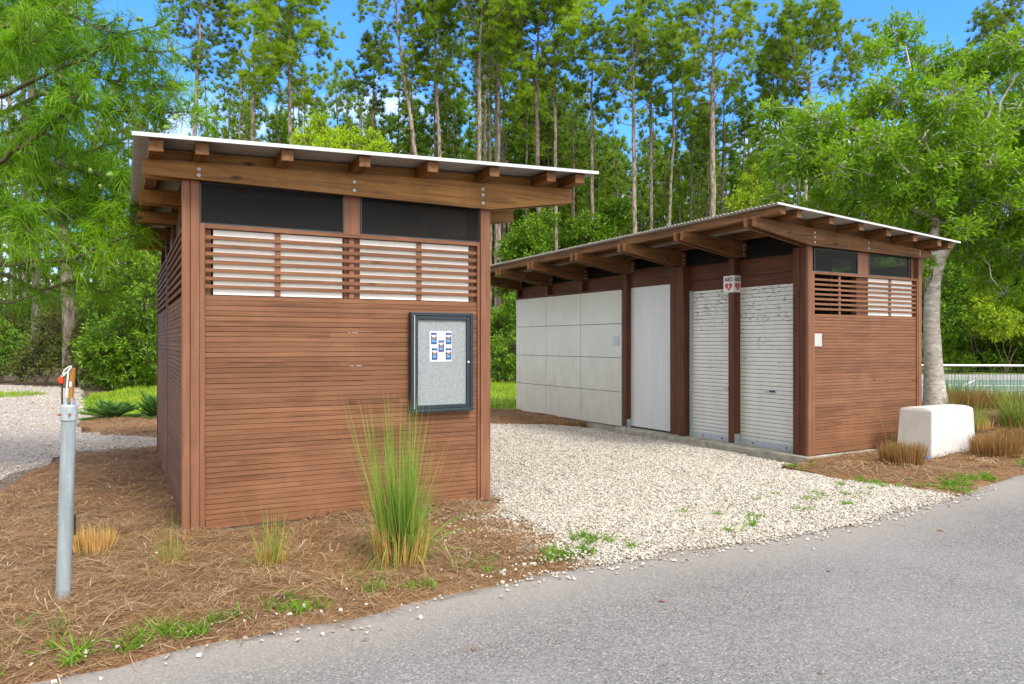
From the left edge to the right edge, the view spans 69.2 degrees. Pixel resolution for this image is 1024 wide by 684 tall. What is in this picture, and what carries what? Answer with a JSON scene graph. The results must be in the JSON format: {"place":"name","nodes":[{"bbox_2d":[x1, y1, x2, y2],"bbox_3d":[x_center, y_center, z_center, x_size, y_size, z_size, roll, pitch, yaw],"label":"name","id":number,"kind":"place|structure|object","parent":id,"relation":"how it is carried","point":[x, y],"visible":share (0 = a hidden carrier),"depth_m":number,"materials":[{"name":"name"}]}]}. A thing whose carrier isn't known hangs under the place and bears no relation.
{"place":"outdoors","nodes":[
{"label":"outdoors","id":0,"kind":"place"},
{"bbox_2d":[0,385,156,489],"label":"gravel path","id":1,"kind":"structure","parent":0,"point":[46,436],"depth_m":12.08,"materials":[{"name":"grey gravel"}]},
{"bbox_2d":[77,415,156,436],"bbox_3d":[-5.794,1.641,14.131,6.656,0.237,4.280,0,0,0],"label":"mulch bed","id":2,"kind":"object","parent":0,"point":[100,424],"visible":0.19,"depth_m":13.80,"materials":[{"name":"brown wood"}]},
{"bbox_2d":[77,398,140,419],"bbox_3d":[-8.203,1.380,15.193,1.028,0.472,1.232,0,0,31],"label":"palmetto","id":3,"kind":"object","parent":2,"relation":"on","point":[105,408],"visible":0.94,"depth_m":15.08,"materials":[{"name":"green plant"}]},
{"bbox_2d":[122,390,156,418],"bbox_3d":[-7.470,1.291,15.247,1.205,0.650,1.295,0,0,0],"label":"palmetto","id":4,"kind":"object","parent":2,"relation":"on","point":[149,406],"visible":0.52,"depth_m":15.15,"materials":[{"name":"green plant"}]},
{"bbox_2d":[76,380,516,416],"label":"lawn","id":5,"kind":"structure","parent":0,"point":[500,402],"depth_m":20.74,"materials":[{"name":"green plant"}]},
{"bbox_2d":[67,240,161,389],"bbox_3d":[-13.782,-0.920,26.611,5.338,5.536,3.402,0,0,23],"label":"shrub","id":6,"kind":"object","parent":5,"relation":"on","point":[135,353],"visible":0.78,"depth_m":25.91,"materials":[{"name":"green plant"}]},
{"bbox_2d":[287,109,392,152],"bbox_3d":[-3.938,-1.839,16.888,2.566,6.982,1.734,0,0,0],"label":"young cypress","id":7,"kind":"object","parent":5,"relation":"on","point":[323,137],"visible":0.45,"depth_m":16.94,"materials":[{"name":"green plant"}]},
{"bbox_2d":[490,291,515,381],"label":"shrub","id":8,"kind":"object","parent":5,"relation":"on","point":[507,363],"visible":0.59,"depth_m":28.80,"materials":[{"name":"green plant"}]},
{"bbox_2d":[0,444,601,683],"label":"mulch bed","id":9,"kind":"object","parent":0,"point":[147,473],"visible":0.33,"depth_m":5.08,"materials":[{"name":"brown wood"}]},
{"bbox_2d":[55,368,77,599],"bbox_3d":[-2.715,0.931,4.515,0.128,1.546,0.100,0,0,0],"label":"gate post","id":10,"kind":"object","parent":9,"relation":"on","point":[68,414],"visible":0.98,"depth_m":4.49,"materials":[{"name":"metal"}]},
{"bbox_2d":[59,366,71,403],"bbox_3d":[-2.726,0.724,4.508,0.106,1.160,0.043,0,0,24],"label":"hanging strap","id":11,"kind":"object","parent":10,"relation":"hanging from","point":[61,378],"visible":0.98,"depth_m":4.50,"materials":[{"name":"white fabric"}]},
{"bbox_2d":[72,520,119,556],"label":"cut grass clump","id":12,"kind":"object","parent":9,"relation":"on","point":[93,542],"visible":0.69,"depth_m":5.49,"materials":[{"name":"yellow plant"}]},
{"bbox_2d":[136,508,194,568],"bbox_3d":[-2.401,1.565,5.228,0.426,0.914,0.480,0,0,-32],"label":"grass clump","id":13,"kind":"object","parent":9,"relation":"on","point":[168,554],"visible":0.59,"depth_m":5.25,"materials":[{"name":"yellow plant"}]},
{"bbox_2d":[229,490,307,571],"bbox_3d":[-1.722,1.551,5.082,0.508,1.067,0.570,0,0,25],"label":"grass clump","id":14,"kind":"object","parent":9,"relation":"on","point":[266,558],"visible":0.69,"depth_m":5.12,"materials":[{"name":"green plant"}]},
{"bbox_2d":[340,392,499,577],"bbox_3d":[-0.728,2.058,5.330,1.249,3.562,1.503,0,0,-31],"label":"grass clump","id":15,"kind":"object","parent":9,"relation":"on","point":[400,538],"visible":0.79,"depth_m":5.18,"materials":[{"name":"green plant"}]},
{"bbox_2d":[0,455,1023,675],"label":"verge grass","id":16,"kind":"structure","parent":9,"relation":"on","point":[299,607],"depth_m":4.46,"materials":[{"name":"green plant"}]},
{"bbox_2d":[0,364,966,396],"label":"ground","id":17,"kind":"structure","parent":0,"point":[53,381],"depth_m":31.75,"materials":[{"name":"green plant"}]},
{"bbox_2d":[0,18,27,299],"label":"pine tree","id":18,"kind":"object","parent":17,"relation":"on","point":[1,102],"visible":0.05,"depth_m":55.08,"materials":[{"name":"green plant"}]},
{"bbox_2d":[0,315,31,381],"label":"shrub","id":19,"kind":"object","parent":17,"relation":"on","point":[5,337],"visible":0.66,"depth_m":31.49,"materials":[{"name":"green plant"}]},
{"bbox_2d":[0,22,50,352],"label":"pine tree","id":20,"kind":"object","parent":17,"relation":"on","point":[9,102],"visible":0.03,"depth_m":47.93,"materials":[{"name":"green plant"}]},
{"bbox_2d":[1,289,79,384],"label":"shrub","id":21,"kind":"object","parent":17,"relation":"on","point":[51,358],"visible":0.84,"depth_m":29.81,"materials":[{"name":"green plant"}]},
{"bbox_2d":[1,1,84,372],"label":"pine tree","id":22,"kind":"object","parent":17,"relation":"on","point":[25,194],"visible":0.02,"depth_m":40.02,"materials":[{"name":"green plant"}]},
{"bbox_2d":[0,0,89,378],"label":"pine tree","id":23,"kind":"object","parent":17,"relation":"on","point":[33,281],"visible":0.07,"depth_m":34.03,"materials":[{"name":"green plant"}]},
{"bbox_2d":[0,294,91,360],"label":"shrub","id":24,"kind":"object","parent":17,"relation":"on","point":[13,317],"visible":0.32,"depth_m":34.84,"materials":[{"name":"green plant"}]},
{"bbox_2d":[37,0,108,385],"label":"pine tree","id":25,"kind":"object","parent":17,"relation":"on","point":[68,325],"visible":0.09,"depth_m":28.32,"materials":[{"name":"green plant"}]},
{"bbox_2d":[59,310,100,386],"bbox_3d":[-16.139,0.206,28.111,1.640,3.169,2.332,0,0,-22],"label":"shrub","id":26,"kind":"object","parent":17,"relation":"on","point":[79,375],"visible":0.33,"depth_m":28.00,"materials":[{"name":"green plant"}]},
{"bbox_2d":[0,0,233,346],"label":"cypress tree","id":27,"kind":"object","parent":17,"relation":"on","point":[61,118],"visible":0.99,"depth_m":8.26,"materials":[{"name":"green plant"}]},
{"bbox_2d":[102,30,188,344],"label":"pine tree","id":28,"kind":"object","parent":17,"relation":"on","point":[134,119],"visible":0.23,"depth_m":45.87,"materials":[{"name":"green plant"}]},
{"bbox_2d":[153,0,246,135],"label":"pine tree","id":29,"kind":"object","parent":17,"relation":"on","point":[198,55],"visible":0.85,"depth_m":41.82,"materials":[{"name":"green plant"}]},
{"bbox_2d":[210,47,267,139],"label":"pine tree","id":30,"kind":"object","parent":17,"relation":"on","point":[234,103],"visible":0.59,"depth_m":52.12,"materials":[{"name":"green plant"}]},
{"bbox_2d":[205,0,300,141],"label":"pine tree","id":31,"kind":"object","parent":17,"relation":"on","point":[232,53],"visible":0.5,"depth_m":44.01,"materials":[{"name":"green plant"}]},
{"bbox_2d":[226,0,347,144],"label":"pine tree","id":32,"kind":"object","parent":17,"relation":"on","point":[282,52],"visible":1,"depth_m":37.33,"materials":[{"name":"green plant"}]},
{"bbox_2d":[130,131,598,533],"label":"storage shed","id":33,"kind":"structure","parent":17,"relation":"on","point":[282,335],"depth_m":6.57,"materials":[{"name":"wood"}]},
{"bbox_2d":[200,182,343,232],"bbox_3d":[-2.040,-1.145,6.384,1.196,0.343,0.022,0,0,-28],"label":"window","id":34,"kind":"structure","parent":33,"relation":"in","point":[220,204],"depth_m":6.36,"materials":[{"name":"black glass"}]},
{"bbox_2d":[360,197,478,241],"bbox_3d":[-0.853,-1.145,7.005,1.179,0.343,0.022,0,0,-28],"label":"window","id":35,"kind":"structure","parent":33,"relation":"in","point":[378,217],"depth_m":6.98,"materials":[{"name":"black glass"}]},
{"bbox_2d":[409,312,472,412],"bbox_3d":[-0.665,0.191,7.027,0.632,0.938,0.079,0,0,-28],"label":"notice board","id":36,"kind":"object","parent":33,"relation":"attached to","point":[449,384],"visible":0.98,"depth_m":7.01,"materials":[{"name":"metal"}]},
{"bbox_2d":[430,331,451,361],"bbox_3d":[-0.673,0.041,7.010,0.222,0.288,0.003,0,0,-28],"label":"notice sheet","id":37,"kind":"object","parent":36,"relation":"attached to","point":[440,346],"visible":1,"depth_m":7.01,"materials":[{"name":"white paper"}]},
{"bbox_2d":[346,28,396,129],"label":"pine tree","id":38,"kind":"object","parent":17,"relation":"on","point":[374,100],"visible":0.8,"depth_m":45.51,"materials":[{"name":"green plant"}]},
{"bbox_2d":[350,0,455,154],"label":"pine tree","id":39,"kind":"object","parent":17,"relation":"on","point":[398,28],"visible":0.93,"depth_m":41.65,"materials":[{"name":"green plant"}]},
{"bbox_2d":[413,20,461,156],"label":"pine tree","id":40,"kind":"object","parent":17,"relation":"on","point":[446,81],"visible":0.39,"depth_m":53.79,"materials":[{"name":"green plant"}]},
{"bbox_2d":[410,0,473,157],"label":"pine tree","id":41,"kind":"object","parent":17,"relation":"on","point":[438,99],"visible":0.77,"depth_m":42.13,"materials":[{"name":"green plant"}]},
{"bbox_2d":[451,0,509,160],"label":"pine tree","id":42,"kind":"object","parent":17,"relation":"on","point":[474,67],"visible":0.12,"depth_m":49.61,"materials":[{"name":"green plant"}]},
{"bbox_2d":[438,0,538,160],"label":"pine tree","id":43,"kind":"object","parent":17,"relation":"on","point":[483,45],"visible":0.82,"depth_m":41.96,"materials":[{"name":"green plant"}]},
{"bbox_2d":[13,66,963,359],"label":"distant trunks","id":44,"kind":"object","parent":17,"relation":"on","point":[507,162],"visible":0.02,"depth_m":57.68,"materials":[{"name":"brown plant"}]},
{"bbox_2d":[457,0,530,367],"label":"pine tree","id":45,"kind":"object","parent":17,"relation":"on","point":[473,5],"visible":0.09,"depth_m":45.86,"materials":[{"name":"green plant"}]},
{"bbox_2d":[460,0,528,344],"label":"pine tree","id":46,"kind":"object","parent":17,"relation":"on","point":[494,80],"visible":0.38,"depth_m":45.91,"materials":[{"name":"green plant"}]},
{"bbox_2d":[467,1,527,366],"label":"pine tree","id":47,"kind":"object","parent":17,"relation":"on","point":[478,11],"visible":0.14,"depth_m":43.90,"materials":[{"name":"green plant"}]},
{"bbox_2d":[0,50,1009,368],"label":"distant woods","id":48,"kind":"object","parent":17,"relation":"on","point":[604,158],"visible":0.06,"depth_m":57.12,"materials":[{"name":"green plant"}]},
{"bbox_2d":[469,29,541,326],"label":"pine tree","id":49,"kind":"object","parent":17,"relation":"on","point":[504,117],"visible":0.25,"depth_m":52.19,"materials":[{"name":"green plant"}]},
{"bbox_2d":[490,206,562,298],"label":"shrub","id":50,"kind":"object","parent":17,"relation":"on","point":[529,245],"visible":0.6,"depth_m":40.83,"materials":[{"name":"green plant"}]},
{"bbox_2d":[500,83,553,228],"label":"pine tree","id":51,"kind":"object","parent":17,"relation":"on","point":[523,95],"visible":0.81,"depth_m":49.96,"materials":[{"name":"green plant"}]},
{"bbox_2d":[512,67,552,223],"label":"pine tree","id":52,"kind":"object","parent":17,"relation":"on","point":[524,106],"visible":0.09,"depth_m":55.63,"materials":[{"name":"green plant"}]},
{"bbox_2d":[477,0,609,238],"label":"pine tree","id":53,"kind":"object","parent":17,"relation":"on","point":[576,10],"visible":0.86,"depth_m":41.77,"materials":[{"name":"green plant"}]},
{"bbox_2d":[529,79,563,223],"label":"pine tree","id":54,"kind":"object","parent":17,"relation":"on","point":[549,122],"visible":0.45,"depth_m":53.98,"materials":[{"name":"green plant"}]},
{"bbox_2d":[518,0,589,250],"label":"pine tree","id":55,"kind":"object","parent":17,"relation":"on","point":[577,70],"visible":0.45,"depth_m":43.53,"materials":[{"name":"green plant"}]},
{"bbox_2d":[501,192,639,261],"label":"shrub","id":56,"kind":"object","parent":17,"relation":"on","point":[610,217],"visible":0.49,"depth_m":44.11,"materials":[{"name":"green plant"}]},
{"bbox_2d":[544,81,603,224],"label":"pine tree","id":57,"kind":"object","parent":17,"relation":"on","point":[564,98],"visible":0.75,"depth_m":51.85,"materials":[{"name":"green plant"}]},
{"bbox_2d":[562,6,627,234],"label":"pine tree","id":58,"kind":"object","parent":17,"relation":"on","point":[595,42],"visible":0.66,"depth_m":43.86,"materials":[{"name":"green plant"}]},
{"bbox_2d":[584,0,672,233],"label":"pine tree","id":59,"kind":"object","parent":17,"relation":"on","point":[638,31],"visible":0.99,"depth_m":41.67,"materials":[{"name":"green plant"}]},
{"bbox_2d":[615,0,682,229],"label":"pine tree","id":60,"kind":"object","parent":17,"relation":"on","point":[651,44],"visible":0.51,"depth_m":43.68,"materials":[{"name":"green plant"}]},
{"bbox_2d":[643,22,707,225],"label":"pine tree","id":61,"kind":"object","parent":17,"relation":"on","point":[680,51],"visible":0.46,"depth_m":43.80,"materials":[{"name":"green plant"}]},
{"bbox_2d":[662,91,722,220],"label":"pine tree","id":62,"kind":"object","parent":17,"relation":"on","point":[691,131],"visible":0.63,"depth_m":51.93,"materials":[{"name":"green plant"}]},
{"bbox_2d":[684,100,734,216],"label":"pine tree","id":63,"kind":"object","parent":17,"relation":"on","point":[719,160],"visible":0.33,"depth_m":54.08,"materials":[{"name":"green plant"}]},
{"bbox_2d":[683,65,758,214],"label":"pine tree","id":64,"kind":"object","parent":17,"relation":"on","point":[720,111],"visible":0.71,"depth_m":49.87,"materials":[{"name":"green plant"}]},
{"bbox_2d":[490,202,960,464],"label":"storage shed","id":65,"kind":"structure","parent":17,"relation":"on","point":[697,356],"depth_m":11.38,"materials":[{"name":"brown wood"}]},
{"bbox_2d":[631,284,669,432],"bbox_3d":[2.481,0.284,13.126,0.035,2.550,1.150,0,0,-30],"label":"door","id":66,"kind":"structure","parent":65,"relation":"in","point":[650,305],"depth_m":13.15,"materials":[{"name":"paint"}]},
{"bbox_2d":[724,275,740,292],"bbox_3d":[3.396,-0.889,11.455,0.150,0.255,0.213,0,0,-30],"label":"aed sign","id":67,"kind":"object","parent":65,"relation":"attached to","point":[732,283],"visible":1,"depth_m":11.39,"materials":[{"name":"white plastic"}]},
{"bbox_2d":[813,248,857,273],"bbox_3d":[4.559,-1.130,10.441,0.955,0.318,0.022,0,0,-30],"label":"window","id":68,"kind":"structure","parent":65,"relation":"in","point":[813,248],"depth_m":10.42,"materials":[{"name":"black glass"}]},
{"bbox_2d":[869,253,908,277],"bbox_3d":[5.617,-1.129,11.062,0.985,0.318,0.022,0,0,-30],"label":"window","id":69,"kind":"structure","parent":65,"relation":"in","point":[869,253],"depth_m":11.10,"materials":[{"name":"black glass"}]},
{"bbox_2d":[723,161,786,211],"bbox_3d":[7.948,-2.126,23.935,1.747,7.593,2.068,0,0,-32],"label":"shrub","id":70,"kind":"object","parent":17,"relation":"on","point":[745,191],"visible":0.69,"depth_m":24.14,"materials":[{"name":"green plant"}]},
{"bbox_2d":[744,55,808,200],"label":"pine tree","id":71,"kind":"object","parent":17,"relation":"on","point":[751,83],"visible":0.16,"depth_m":47.51,"materials":[{"name":"green plant"}]},
{"bbox_2d":[11,423,996,683],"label":"gravel","id":72,"kind":"structure","parent":0,"point":[569,447],"depth_m":7.56,"materials":[{"name":"beige gravel"}]},
{"bbox_2d":[0,0,1023,293],"label":"sky","id":73,"kind":"structure","parent":0,"point":[943,17],"materials":[{"name":"blue"}]},
{"bbox_2d":[25,475,1023,683],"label":"road","id":74,"kind":"structure","parent":0,"point":[916,597],"depth_m":4.20,"materials":[{"name":"grey asphalt"}]},
{"bbox_2d":[39,463,943,673],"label":"leaf litter","id":75,"kind":"object","parent":74,"relation":"on","point":[474,647],"visible":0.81,"depth_m":4.41,"materials":[{"name":"brown plant"}]},
{"bbox_2d":[490,408,586,427],"bbox_3d":[-0.497,1.636,15.908,3.911,0.251,3.450,0,0,0],"label":"mulch bed","id":76,"kind":"object","parent":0,"point":[515,419],"visible":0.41,"depth_m":14.78,"materials":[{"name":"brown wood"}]},
{"bbox_2d":[490,425,942,569],"bbox_3d":[-1.150,1.696,12.890,6.668,0.276,15.294,0,0,-27],"label":"gravel court","id":77,"kind":"object","parent":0,"point":[499,499],"visible":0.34,"depth_m":6.99,"materials":[{"name":"gravel"}]},
{"bbox_2d":[779,399,1023,498],"bbox_3d":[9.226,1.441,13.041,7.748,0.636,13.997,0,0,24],"label":"mulch bed","id":78,"kind":"object","parent":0,"point":[1014,469],"visible":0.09,"depth_m":9.14,"materials":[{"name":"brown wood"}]},
{"bbox_2d":[749,5,1023,405],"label":"bay tree","id":79,"kind":"object","parent":78,"relation":"on","point":[991,178],"visible":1,"depth_m":13.97,"materials":[{"name":"green plant"}]},
{"bbox_2d":[922,254,940,293],"bbox_3d":[7.928,-1.334,14.168,0.495,0.860,0.439,0,0,-23],"label":"trunk sprout","id":80,"kind":"object","parent":79,"relation":"attached to","point":[931,261],"visible":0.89,"depth_m":14.15,"materials":[{"name":"green plant"}]},
{"bbox_2d":[874,414,928,466],"bbox_3d":[5.008,1.608,9.558,0.649,1.582,0.637,0,0,0],"label":"cut grass clump","id":81,"kind":"object","parent":78,"relation":"on","point":[903,453],"visible":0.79,"depth_m":9.42,"materials":[{"name":"plant"}]},
{"bbox_2d":[897,404,974,457],"bbox_3d":[6.046,1.257,10.579,1.100,0.700,0.520,0,0,-30],"label":"utility box","id":82,"kind":"object","parent":78,"relation":"on","point":[941,429],"visible":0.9,"depth_m":10.32,"materials":[{"name":"white paint"}]},
{"bbox_2d":[945,374,976,397],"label":"grass clump","id":83,"kind":"object","parent":78,"relation":"on","point":[957,386],"visible":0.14,"depth_m":14.92,"materials":[{"name":"plant"}]},
{"bbox_2d":[922,365,1002,399],"bbox_3d":[9.912,1.310,16.239,1.628,1.719,1.684,0,0,0],"label":"grass clump","id":84,"kind":"object","parent":78,"relation":"on","point":[970,383],"visible":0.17,"depth_m":16.18,"materials":[{"name":"plant"}]},
{"bbox_2d":[933,388,996,431],"bbox_3d":[7.522,1.524,12.276,1.040,1.537,1.067,0,0,-19],"label":"grass clump","id":85,"kind":"object","parent":78,"relation":"on","point":[980,423],"visible":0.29,"depth_m":12.11,"materials":[{"name":"yellow plant"}]},
{"bbox_2d":[946,378,1023,409],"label":"grass clump","id":86,"kind":"object","parent":78,"relation":"on","point":[971,396],"visible":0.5,"depth_m":13.96,"materials":[{"name":"plant"}]},
{"bbox_2d":[966,427,1023,458],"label":"cut grass clump","id":87,"kind":"object","parent":78,"relation":"on","point":[1008,447],"visible":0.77,"depth_m":10.00,"materials":[{"name":"plant"}]},
{"bbox_2d":[978,366,1023,429],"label":"grass clump","id":88,"kind":"object","parent":78,"relation":"on","point":[1015,418],"visible":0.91,"depth_m":12.39,"materials":[{"name":"plant"}]},
{"bbox_2d":[993,410,1023,446],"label":"cut grass clump","id":89,"kind":"object","parent":78,"relation":"on","point":[1008,431],"visible":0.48,"depth_m":10.96,"materials":[{"name":"plant"}]},
{"bbox_2d":[922,379,1023,401],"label":"tennis court","id":90,"kind":"object","parent":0,"point":[1014,381],"visible":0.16,"depth_m":29.20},
{"bbox_2d":[922,364,1023,394],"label":"fence","id":91,"kind":"object","parent":90,"relation":"on","point":[1003,367],"visible":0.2,"depth_m":19.65,"materials":[{"name":"white metal"}]},
{"bbox_2d":[922,374,1023,379],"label":"court surround","id":92,"kind":"object","parent":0,"point":[979,376],"visible":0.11,"depth_m":35.39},
{"bbox_2d":[922,367,1023,373],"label":"lawn","id":93,"kind":"structure","parent":0,"point":[971,372],"depth_m":40.11,"materials":[{"name":"green plant"}]},
{"bbox_2d":[661,0,763,216],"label":"pine tree","id":94,"kind":"object","parent":93,"relation":"on","point":[697,9],"visible":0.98,"depth_m":39.55,"materials":[{"name":"green plant"}]},
{"bbox_2d":[741,37,811,195],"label":"pine tree","id":95,"kind":"object","parent":93,"relation":"on","point":[760,77],"visible":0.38,"depth_m":45.98,"materials":[{"name":"green plant"}]},
{"bbox_2d":[747,0,902,207],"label":"pine tree","id":96,"kind":"object","parent":93,"relation":"on","point":[799,52],"visible":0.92,"depth_m":41.95,"materials":[{"name":"green plant"}]},
{"bbox_2d":[922,215,1023,370],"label":"shrub","id":97,"kind":"object","parent":93,"relation":"on","point":[952,277],"visible":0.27,"depth_m":39.12,"materials":[{"name":"green plant"}]},
{"bbox_2d":[922,298,1023,372],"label":"shrub","id":98,"kind":"object","parent":93,"relation":"on","point":[961,354],"visible":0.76,"depth_m":40.10,"materials":[{"name":"green plant"}]},
{"bbox_2d":[934,2,1023,219],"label":"pine tree","id":99,"kind":"object","parent":93,"relation":"on","point":[983,17],"visible":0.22,"depth_m":42.68,"materials":[{"name":"green plant"}]},
{"bbox_2d":[943,0,1023,209],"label":"pine tree","id":100,"kind":"object","parent":93,"relation":"on","point":[1010,13],"visible":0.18,"depth_m":43.45,"materials":[{"name":"green plant"}]},
{"bbox_2d":[959,292,1023,372],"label":"shrub","id":101,"kind":"object","parent":93,"relation":"on","point":[995,324],"visible":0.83,"depth_m":37.68,"materials":[{"name":"green plant"}]},
{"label":"lawn","id":102,"kind":"structure","parent":0,"visible":0},
{"bbox_2d":[0,389,47,397],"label":"lawn grass","id":103,"kind":"structure","parent":102,"relation":"on","point":[29,393],"depth_m":22.02,"materials":[{"name":"green plant"}]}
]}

